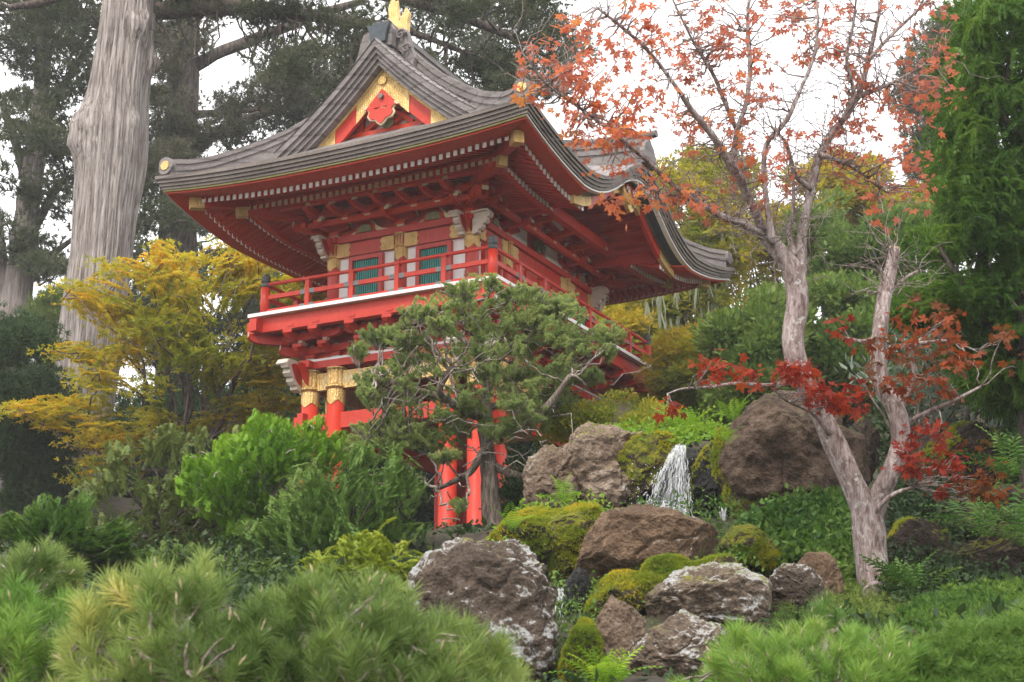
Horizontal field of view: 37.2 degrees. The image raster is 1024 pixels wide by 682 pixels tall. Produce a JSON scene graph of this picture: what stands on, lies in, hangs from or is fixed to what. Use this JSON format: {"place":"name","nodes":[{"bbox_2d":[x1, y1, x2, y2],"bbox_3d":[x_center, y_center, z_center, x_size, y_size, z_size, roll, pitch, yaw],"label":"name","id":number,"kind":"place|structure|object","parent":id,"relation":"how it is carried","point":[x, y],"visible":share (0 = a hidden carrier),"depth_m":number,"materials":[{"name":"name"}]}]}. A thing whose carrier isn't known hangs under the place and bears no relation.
{"place":"outdoors","nodes":[
{"label":"outdoors","id":0,"kind":"place"},
{"bbox_2d":[0,0,1018,409],"label":"sky","id":1,"kind":"structure","parent":0,"point":[219,71],"materials":[{"name":"white"}]},
{"bbox_2d":[0,395,1021,681],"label":"ground","id":2,"kind":"structure","parent":0,"point":[122,503],"depth_m":16.05,"materials":[{"name":"green plant"}]},
{"bbox_2d":[22,280,63,367],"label":"conifer","id":3,"kind":"object","parent":2,"relation":"on","point":[42,303],"visible":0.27,"depth_m":42.78,"materials":[{"name":"green plant"}]},
{"bbox_2d":[0,534,90,679],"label":"pine bush","id":4,"kind":"object","parent":2,"relation":"on","point":[49,573],"visible":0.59,"depth_m":7.98,"materials":[{"name":"green plant"}]},
{"bbox_2d":[0,568,95,681],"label":"pine bush","id":5,"kind":"object","parent":2,"relation":"on","point":[22,652],"visible":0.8,"depth_m":6.48,"materials":[{"name":"green plant"}]},
{"bbox_2d":[0,299,95,514],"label":"evergreen bush","id":6,"kind":"object","parent":2,"relation":"on","point":[29,465],"visible":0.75,"depth_m":32.54,"materials":[{"name":"green plant"}]},
{"bbox_2d":[0,0,102,492],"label":"cypress tree","id":7,"kind":"object","parent":2,"relation":"on","point":[27,264],"visible":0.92,"depth_m":48.40,"materials":[{"name":"green plant"}]},
{"bbox_2d":[0,491,155,581],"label":"evergreen bush","id":8,"kind":"object","parent":2,"relation":"on","point":[112,541],"visible":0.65,"depth_m":15.60,"materials":[{"name":"green plant"}]},
{"bbox_2d":[49,422,268,552],"bbox_3d":[-4.786,2.372,20.677,2.948,2.594,2.290,-9,-18,30],"label":"conifer bush","id":9,"kind":"object","parent":2,"relation":"on","point":[162,450],"visible":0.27,"depth_m":20.35,"materials":[{"name":"green plant"}]},
{"bbox_2d":[0,233,326,540],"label":"maple tree","id":10,"kind":"object","parent":2,"relation":"on","point":[253,364],"visible":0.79,"depth_m":30.91,"materials":[{"name":"yellow plant"}]},
{"bbox_2d":[104,536,303,594],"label":"evergreen bush","id":11,"kind":"object","parent":2,"relation":"on","point":[177,553],"visible":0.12,"depth_m":15.37,"materials":[{"name":"green plant"}]},
{"bbox_2d":[0,530,434,614],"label":"ground cover","id":12,"kind":"object","parent":2,"relation":"on","point":[290,562],"visible":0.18,"depth_m":15.59,"materials":[{"name":"green plant"}]},
{"bbox_2d":[120,180,325,374],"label":"conifer","id":13,"kind":"object","parent":2,"relation":"on","point":[170,212],"visible":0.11,"depth_m":47.22,"materials":[{"name":"green plant"}]},
{"bbox_2d":[138,0,366,399],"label":"cypress tree","id":14,"kind":"object","parent":2,"relation":"on","point":[179,132],"visible":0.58,"depth_m":50.54,"materials":[{"name":"green plant"}]},
{"bbox_2d":[157,465,355,557],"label":"evergreen bush","id":15,"kind":"object","parent":2,"relation":"on","point":[187,523],"visible":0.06,"depth_m":19.64,"materials":[{"name":"green plant"}]},
{"bbox_2d":[173,408,348,557],"bbox_3d":[-3.176,1.827,19.214,2.264,2.060,2.169,0,-16,0],"label":"cypress bush","id":16,"kind":"object","parent":2,"relation":"on","point":[245,494],"visible":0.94,"depth_m":18.75,"materials":[{"name":"green plant"}]},
{"bbox_2d":[43,543,538,681],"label":"pine bush","id":17,"kind":"object","parent":2,"relation":"on","point":[129,647],"visible":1,"depth_m":5.75,"materials":[{"name":"green plant"}]},
{"bbox_2d":[7,0,579,495],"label":"cypress tree","id":18,"kind":"object","parent":2,"relation":"on","point":[107,140],"visible":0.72,"depth_m":38.77,"materials":[{"name":"grey plant"}]},
{"bbox_2d":[228,437,432,584],"bbox_3d":[-2.063,2.115,17.381,2.363,2.074,1.882,-9,-18,29],"label":"conifer bush","id":19,"kind":"object","parent":2,"relation":"on","point":[318,513],"visible":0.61,"depth_m":16.98,"materials":[{"name":"green plant"}]},
{"bbox_2d":[295,516,424,599],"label":"threadleaf bush","id":20,"kind":"object","parent":2,"relation":"on","point":[371,550],"visible":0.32,"depth_m":14.02,"materials":[{"name":"green plant"}]},
{"bbox_2d":[106,327,676,531],"bbox_3d":[-3.452,2.707,40.741,17.598,7.797,7.177,0,-16,0],"label":"hedge","id":21,"kind":"object","parent":2,"relation":"on","point":[425,511],"visible":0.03,"depth_m":38.87,"materials":[{"name":"green plant"}]},
{"bbox_2d":[155,0,734,529],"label":"temple gate","id":22,"kind":"structure","parent":2,"relation":"on","point":[389,174],"depth_m":26.93,"materials":[{"name":"red paint"}]},
{"bbox_2d":[512,263,563,297],"bbox_3d":[0.492,-0.646,28.401,0.095,1.100,2.200,-8,-17,26],"label":"door leaf","id":23,"kind":"structure","parent":22,"relation":"in","point":[525,273],"depth_m":28.27,"materials":[{"name":"red paint"}]},
{"bbox_2d":[294,270,644,530],"bbox_3d":[-0.686,0.886,19.905,4.857,3.813,2.902,3,-16,-11],"label":"juniper tree","id":24,"kind":"object","parent":2,"relation":"on","point":[538,405],"visible":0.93,"depth_m":19.72,"materials":[{"name":"green plant"}]},
{"bbox_2d":[406,537,558,681],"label":"boulder","id":25,"kind":"object","parent":2,"relation":"on","point":[505,583],"visible":0.63,"depth_m":11.72,"materials":[{"name":"grey stone"}]},
{"bbox_2d":[381,0,606,101],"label":"pine tree","id":26,"kind":"object","parent":2,"relation":"on","point":[484,35],"visible":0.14,"depth_m":62.65,"materials":[{"name":"green plant"}]},
{"bbox_2d":[478,447,535,524],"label":"azalea bush","id":27,"kind":"object","parent":2,"relation":"on","point":[508,492],"visible":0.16,"depth_m":20.81,"materials":[{"name":"green plant"}]},
{"bbox_2d":[0,395,1023,681],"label":"ground cover","id":28,"kind":"object","parent":2,"relation":"on","point":[998,605],"visible":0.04,"depth_m":12.27,"materials":[{"name":"green plant"}]},
{"bbox_2d":[494,496,544,525],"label":"ground cover","id":29,"kind":"object","parent":2,"relation":"on","point":[521,505],"visible":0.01,"depth_m":17.55,"materials":[{"name":"green plant"}]},
{"bbox_2d":[485,501,602,584],"bbox_3d":[0.362,2.012,14.995,1.272,0.921,0.941,0,-16,0],"label":"moss mound","id":30,"kind":"object","parent":2,"relation":"on","point":[559,534],"visible":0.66,"depth_m":14.71,"materials":[{"name":"green plant"}]},
{"bbox_2d":[491,503,535,531],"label":"fern","id":31,"kind":"object","parent":30,"relation":"on","point":[512,522],"visible":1,"depth_m":14.64,"materials":[{"name":"green plant"}]},
{"bbox_2d":[487,487,612,544],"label":"creeper","id":32,"kind":"object","parent":30,"relation":"on","point":[601,495],"visible":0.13,"depth_m":16.27,"materials":[{"name":"green plant"}]},
{"bbox_2d":[523,444,579,507],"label":"rock","id":33,"kind":"object","parent":2,"relation":"on","point":[543,465],"visible":0.74,"depth_m":17.09,"materials":[{"name":"stone"}]},
{"bbox_2d":[536,472,586,503],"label":"fern","id":34,"kind":"object","parent":2,"relation":"on","point":[564,484],"visible":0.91,"depth_m":16.52,"materials":[{"name":"green plant"}]},
{"bbox_2d":[560,567,592,612],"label":"rock","id":35,"kind":"object","parent":2,"relation":"on","point":[579,577],"visible":0.32,"depth_m":13.35,"materials":[{"name":"grey stone"}]},
{"bbox_2d":[556,616,611,681],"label":"moss mound","id":36,"kind":"object","parent":2,"relation":"on","point":[584,632],"visible":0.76,"depth_m":11.62,"materials":[{"name":"green plant"}]},
{"bbox_2d":[548,567,652,676],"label":"ground cover","id":37,"kind":"object","parent":2,"relation":"on","point":[567,624],"visible":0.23,"depth_m":13.07,"materials":[{"name":"green plant"}]},
{"bbox_2d":[558,421,643,511],"bbox_3d":[0.866,1.590,17.673,1.444,1.293,1.389,0,-16,0],"label":"boulder","id":38,"kind":"object","parent":2,"relation":"on","point":[591,453],"visible":0.47,"depth_m":17.10,"materials":[{"name":"brown stone"}]},
{"bbox_2d":[543,645,661,681],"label":"fern","id":39,"kind":"object","parent":2,"relation":"on","point":[617,673],"visible":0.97,"depth_m":10.29,"materials":[{"name":"green plant"}]},
{"bbox_2d":[528,387,686,447],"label":"azalea bush","id":40,"kind":"object","parent":2,"relation":"on","point":[596,412],"visible":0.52,"depth_m":20.06,"materials":[{"name":"green plant"}]},
{"bbox_2d":[595,595,646,668],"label":"boulder","id":41,"kind":"object","parent":2,"relation":"on","point":[620,624],"visible":0.7,"depth_m":11.74,"materials":[{"name":"brown stone"}]},
{"bbox_2d":[574,504,718,583],"bbox_3d":[1.251,1.903,14.069,1.354,0.730,0.978,0,-16,0],"label":"boulder","id":42,"kind":"object","parent":2,"relation":"on","point":[631,537],"visible":0.68,"depth_m":13.70,"materials":[{"name":"brown stone"}]},
{"bbox_2d":[615,430,678,507],"bbox_3d":[1.415,1.556,17.410,1.201,1.089,0.627,0,-16,0],"label":"boulder","id":43,"kind":"object","parent":2,"relation":"on","point":[651,451],"visible":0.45,"depth_m":17.25,"materials":[{"name":"green plant"}]},
{"bbox_2d":[583,552,737,618],"bbox_3d":[1.303,2.159,13.123,1.399,0.684,0.686,0,-16,0],"label":"moss mound","id":44,"kind":"object","parent":2,"relation":"on","point":[636,585],"visible":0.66,"depth_m":12.96,"materials":[{"name":"green plant"}]},
{"bbox_2d":[631,443,692,516],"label":"waterfall","id":45,"kind":"structure","parent":2,"relation":"on","point":[673,474],"depth_m":16.94,"materials":[{"name":"liquid"}]},
{"bbox_2d":[605,410,730,449],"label":"creeper","id":46,"kind":"object","parent":2,"relation":"on","point":[692,436],"visible":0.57,"depth_m":18.21,"materials":[{"name":"green plant"}]},
{"bbox_2d":[637,448,698,503],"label":"rock","id":47,"kind":"object","parent":2,"relation":"on","point":[691,453],"visible":0.08,"depth_m":17.92,"materials":[{"name":"grey stone"}]},
{"bbox_2d":[576,537,765,618],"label":"creeper","id":48,"kind":"object","parent":2,"relation":"on","point":[743,557],"visible":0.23,"depth_m":13.72,"materials":[{"name":"green plant"}]},
{"bbox_2d":[625,608,728,681],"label":"boulder","id":49,"kind":"object","parent":2,"relation":"on","point":[676,641],"visible":0.69,"depth_m":11.27,"materials":[{"name":"grey stone"}]},
{"bbox_2d":[596,142,768,440],"bbox_3d":[3.975,-0.724,37.633,5.706,9.108,5.334,11,-19,-34],"label":"maple tree","id":50,"kind":"object","parent":2,"relation":"on","point":[642,317],"visible":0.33,"depth_m":36.30,"materials":[{"name":"yellow plant"}]},
{"bbox_2d":[638,398,726,444],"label":"fern","id":51,"kind":"object","parent":2,"relation":"on","point":[692,421],"visible":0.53,"depth_m":18.84,"materials":[{"name":"green plant"}]},
{"bbox_2d":[631,319,739,440],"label":"bush","id":52,"kind":"object","parent":2,"relation":"on","point":[669,366],"visible":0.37,"depth_m":28.07,"materials":[{"name":"green plant"}]},
{"bbox_2d":[606,489,787,548],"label":"ground cover","id":53,"kind":"object","parent":2,"relation":"on","point":[737,513],"visible":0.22,"depth_m":15.81,"materials":[{"name":"green plant"}]},
{"bbox_2d":[685,439,725,518],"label":"rock","id":54,"kind":"object","parent":2,"relation":"on","point":[702,478],"visible":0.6,"depth_m":16.86,"materials":[{"name":"grey stone"}]},
{"bbox_2d":[644,561,772,625],"bbox_3d":[1.636,2.154,12.649,1.050,0.643,0.728,0,-16,0],"label":"boulder","id":55,"kind":"object","parent":2,"relation":"on","point":[706,592],"visible":0.73,"depth_m":12.38,"materials":[{"name":"grey stone"}]},
{"bbox_2d":[719,506,726,519],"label":"waterfall","id":56,"kind":"structure","parent":2,"relation":"on","point":[723,515],"depth_m":15.99,"materials":[{"name":"liquid"}]},
{"bbox_2d":[713,394,750,420],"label":"fern","id":57,"kind":"object","parent":2,"relation":"on","point":[730,408],"visible":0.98,"depth_m":18.42,"materials":[{"name":"green plant"}]},
{"bbox_2d":[708,425,772,518],"bbox_3d":[2.493,1.565,16.196,0.782,1.447,0.561,0,-16,0],"label":"boulder","id":58,"kind":"object","parent":2,"relation":"on","point":[744,502],"visible":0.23,"depth_m":16.19,"materials":[{"name":"green plant"}]},
{"bbox_2d":[714,523,782,576],"bbox_3d":[2.232,1.999,14.407,0.680,0.500,0.731,0,-16,0],"label":"moss mound","id":59,"kind":"object","parent":2,"relation":"on","point":[763,546],"visible":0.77,"depth_m":14.15,"materials":[{"name":"green plant"}]},
{"bbox_2d":[729,205,784,303],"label":"tree","id":60,"kind":"object","parent":2,"relation":"on","point":[750,281],"visible":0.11,"depth_m":45.75,"materials":[{"name":"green plant"}]},
{"bbox_2d":[687,280,830,438],"bbox_3d":[4.297,0.710,26.784,2.582,3.910,3.549,-11,-19,34],"label":"bush","id":61,"kind":"object","parent":2,"relation":"on","point":[726,329],"visible":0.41,"depth_m":25.97,"materials":[{"name":"green plant"}]},
{"bbox_2d":[497,0,1023,608],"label":"maple tree","id":62,"kind":"object","parent":2,"relation":"on","point":[867,506],"visible":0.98,"depth_m":13.97,"materials":[{"name":"red plant"}]},
{"bbox_2d":[718,481,857,594],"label":"ivy","id":63,"kind":"object","parent":2,"relation":"on","point":[815,533],"visible":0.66,"depth_m":14.88,"materials":[{"name":"green plant"}]},
{"bbox_2d":[713,390,870,515],"bbox_3d":[3.023,1.269,16.417,1.718,1.605,1.431,0,-16,0],"label":"boulder","id":64,"kind":"object","parent":2,"relation":"on","point":[775,445],"visible":0.51,"depth_m":15.87,"materials":[{"name":"brown stone"}]},
{"bbox_2d":[702,424,744,444],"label":"fern","id":65,"kind":"object","parent":64,"relation":"on","point":[721,435],"visible":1,"depth_m":15.58,"materials":[{"name":"green plant"}]},
{"bbox_2d":[769,563,826,614],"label":"boulder","id":66,"kind":"object","parent":2,"relation":"on","point":[797,584],"visible":0.56,"depth_m":12.68,"materials":[{"name":"grey stone"}]},
{"bbox_2d":[664,611,938,681],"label":"pine bush","id":67,"kind":"object","parent":2,"relation":"on","point":[859,661],"visible":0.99,"depth_m":7.06,"materials":[{"name":"green plant"}]},
{"bbox_2d":[634,262,988,440],"bbox_3d":[9.630,1.864,39.075,14.156,8.939,7.252,0,-16,0],"label":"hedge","id":68,"kind":"object","parent":2,"relation":"on","point":[711,438],"depth_m":37.59,"materials":[{"name":"green plant"}]},
{"bbox_2d":[797,551,844,598],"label":"boulder","id":69,"kind":"object","parent":2,"relation":"on","point":[824,565],"visible":0.54,"depth_m":13.22,"materials":[{"name":"brown stone"}]},
{"bbox_2d":[801,586,856,681],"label":"pine bush","id":70,"kind":"object","parent":2,"relation":"on","point":[820,605],"visible":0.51,"depth_m":8.42,"materials":[{"name":"green plant"}]},
{"bbox_2d":[758,578,915,647],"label":"ground cover","id":71,"kind":"object","parent":2,"relation":"on","point":[856,599],"visible":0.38,"depth_m":12.54,"materials":[{"name":"green plant"}]},
{"bbox_2d":[743,149,933,323],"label":"maple tree","id":72,"kind":"object","parent":2,"relation":"on","point":[851,216],"visible":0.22,"depth_m":43.22,"materials":[{"name":"yellow plant"}]},
{"bbox_2d":[851,416,880,482],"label":"boulder","id":73,"kind":"object","parent":2,"relation":"on","point":[867,429],"visible":0.35,"depth_m":17.98,"materials":[{"name":"stone"}]},
{"bbox_2d":[776,184,961,423],"bbox_3d":[8.332,-0.806,34.487,5.441,5.928,4.176,13,-20,-39],"label":"tree","id":74,"kind":"object","parent":2,"relation":"on","point":[841,247],"visible":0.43,"depth_m":33.27,"materials":[{"name":"green plant"}]},
{"bbox_2d":[806,265,934,426],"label":"bush","id":75,"kind":"object","parent":2,"relation":"on","point":[830,353],"visible":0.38,"depth_m":26.82,"materials":[{"name":"green plant"}]},
{"bbox_2d":[858,549,962,600],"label":"fern","id":76,"kind":"object","parent":2,"relation":"on","point":[890,572],"visible":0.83,"depth_m":13.03,"materials":[{"name":"green plant"}]},
{"bbox_2d":[870,445,967,547],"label":"ivy","id":77,"kind":"object","parent":2,"relation":"on","point":[899,504],"visible":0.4,"depth_m":15.61,"materials":[{"name":"green plant"}]},
{"bbox_2d":[887,516,956,589],"bbox_3d":[3.818,2.031,14.330,0.719,0.779,0.786,0,-16,0],"label":"boulder","id":78,"kind":"object","parent":2,"relation":"on","point":[921,531],"visible":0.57,"depth_m":14.13,"materials":[{"name":"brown stone"}]},
{"bbox_2d":[833,323,1013,494],"bbox_3d":[5.087,0.903,18.558,2.236,2.889,1.509,0,-16,0],"label":"silver shrub","id":79,"kind":"object","parent":2,"relation":"on","point":[928,400],"visible":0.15,"depth_m":18.50,"materials":[{"name":"green plant"}]},
{"bbox_2d":[866,342,1017,483],"bbox_3d":[6.128,1.167,20.437,2.921,2.511,2.350,0,-16,0],"label":"shrub","id":80,"kind":"object","parent":2,"relation":"on","point":[1009,426],"visible":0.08,"depth_m":20.02,"materials":[{"name":"green plant"}]},
{"bbox_2d":[864,0,1023,484],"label":"conifer","id":81,"kind":"object","parent":2,"relation":"on","point":[978,199],"visible":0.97,"depth_m":16.99,"materials":[{"name":"green plant"}]},
{"bbox_2d":[881,0,1007,273],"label":"tree","id":82,"kind":"object","parent":2,"relation":"on","point":[916,131],"visible":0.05,"depth_m":51.21,"materials":[{"name":"green plant"}]},
{"bbox_2d":[866,535,1023,607],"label":"ivy","id":83,"kind":"object","parent":2,"relation":"on","point":[974,568],"visible":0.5,"depth_m":13.37,"materials":[{"name":"green plant"}]},
{"bbox_2d":[894,572,1023,641],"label":"moss lawn","id":84,"kind":"structure","parent":2,"relation":"on","point":[943,601],"depth_m":12.13,"materials":[{"name":"green plant"}]},
{"bbox_2d":[895,598,1023,681],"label":"heather bush","id":85,"kind":"object","parent":2,"relation":"on","point":[972,649],"visible":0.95,"depth_m":7.13,"materials":[{"name":"green plant"}]},
{"bbox_2d":[920,419,1014,490],"bbox_3d":[5.231,1.327,17.529,1.064,0.834,0.985,0,-16,0],"label":"boulder","id":86,"kind":"object","parent":2,"relation":"on","point":[973,434],"visible":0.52,"depth_m":17.18,"materials":[{"name":"brown stone"}]},
{"bbox_2d":[922,484,1023,539],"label":"shrub","id":87,"kind":"object","parent":2,"relation":"on","point":[1009,491],"visible":0.24,"depth_m":15.44,"materials":[{"name":"plant"}]},
{"bbox_2d":[956,424,1023,481],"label":"fern","id":88,"kind":"object","parent":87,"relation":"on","point":[1014,463],"visible":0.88,"depth_m":15.57,"materials":[{"name":"green plant"}]},
{"bbox_2d":[953,529,1023,585],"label":"boulder","id":89,"kind":"object","parent":2,"relation":"on","point":[997,548],"visible":0.52,"depth_m":13.87,"materials":[{"name":"grey stone"}]},
{"bbox_2d":[918,472,1022,533],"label":"fern","id":90,"kind":"object","parent":89,"relation":"on","point":[977,516],"visible":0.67,"depth_m":14.06,"materials":[{"name":"green plant"}]},
{"bbox_2d":[966,482,1023,547],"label":"fern","id":91,"kind":"object","parent":89,"relation":"on","point":[1019,525],"visible":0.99,"depth_m":13.62,"materials":[{"name":"green plant"}]},
{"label":"rock","id":92,"kind":"object","parent":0,"visible":0},
{"bbox_2d":[555,588,566,622],"bbox_3d":[0.446,2.496,12.901,0.170,0.796,0.143,0,-16,0],"label":"trickle","id":93,"kind":"object","parent":92,"relation":"on","point":[561,596],"visible":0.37,"depth_m":12.98,"materials":[{"name":"liquid"}]}
]}

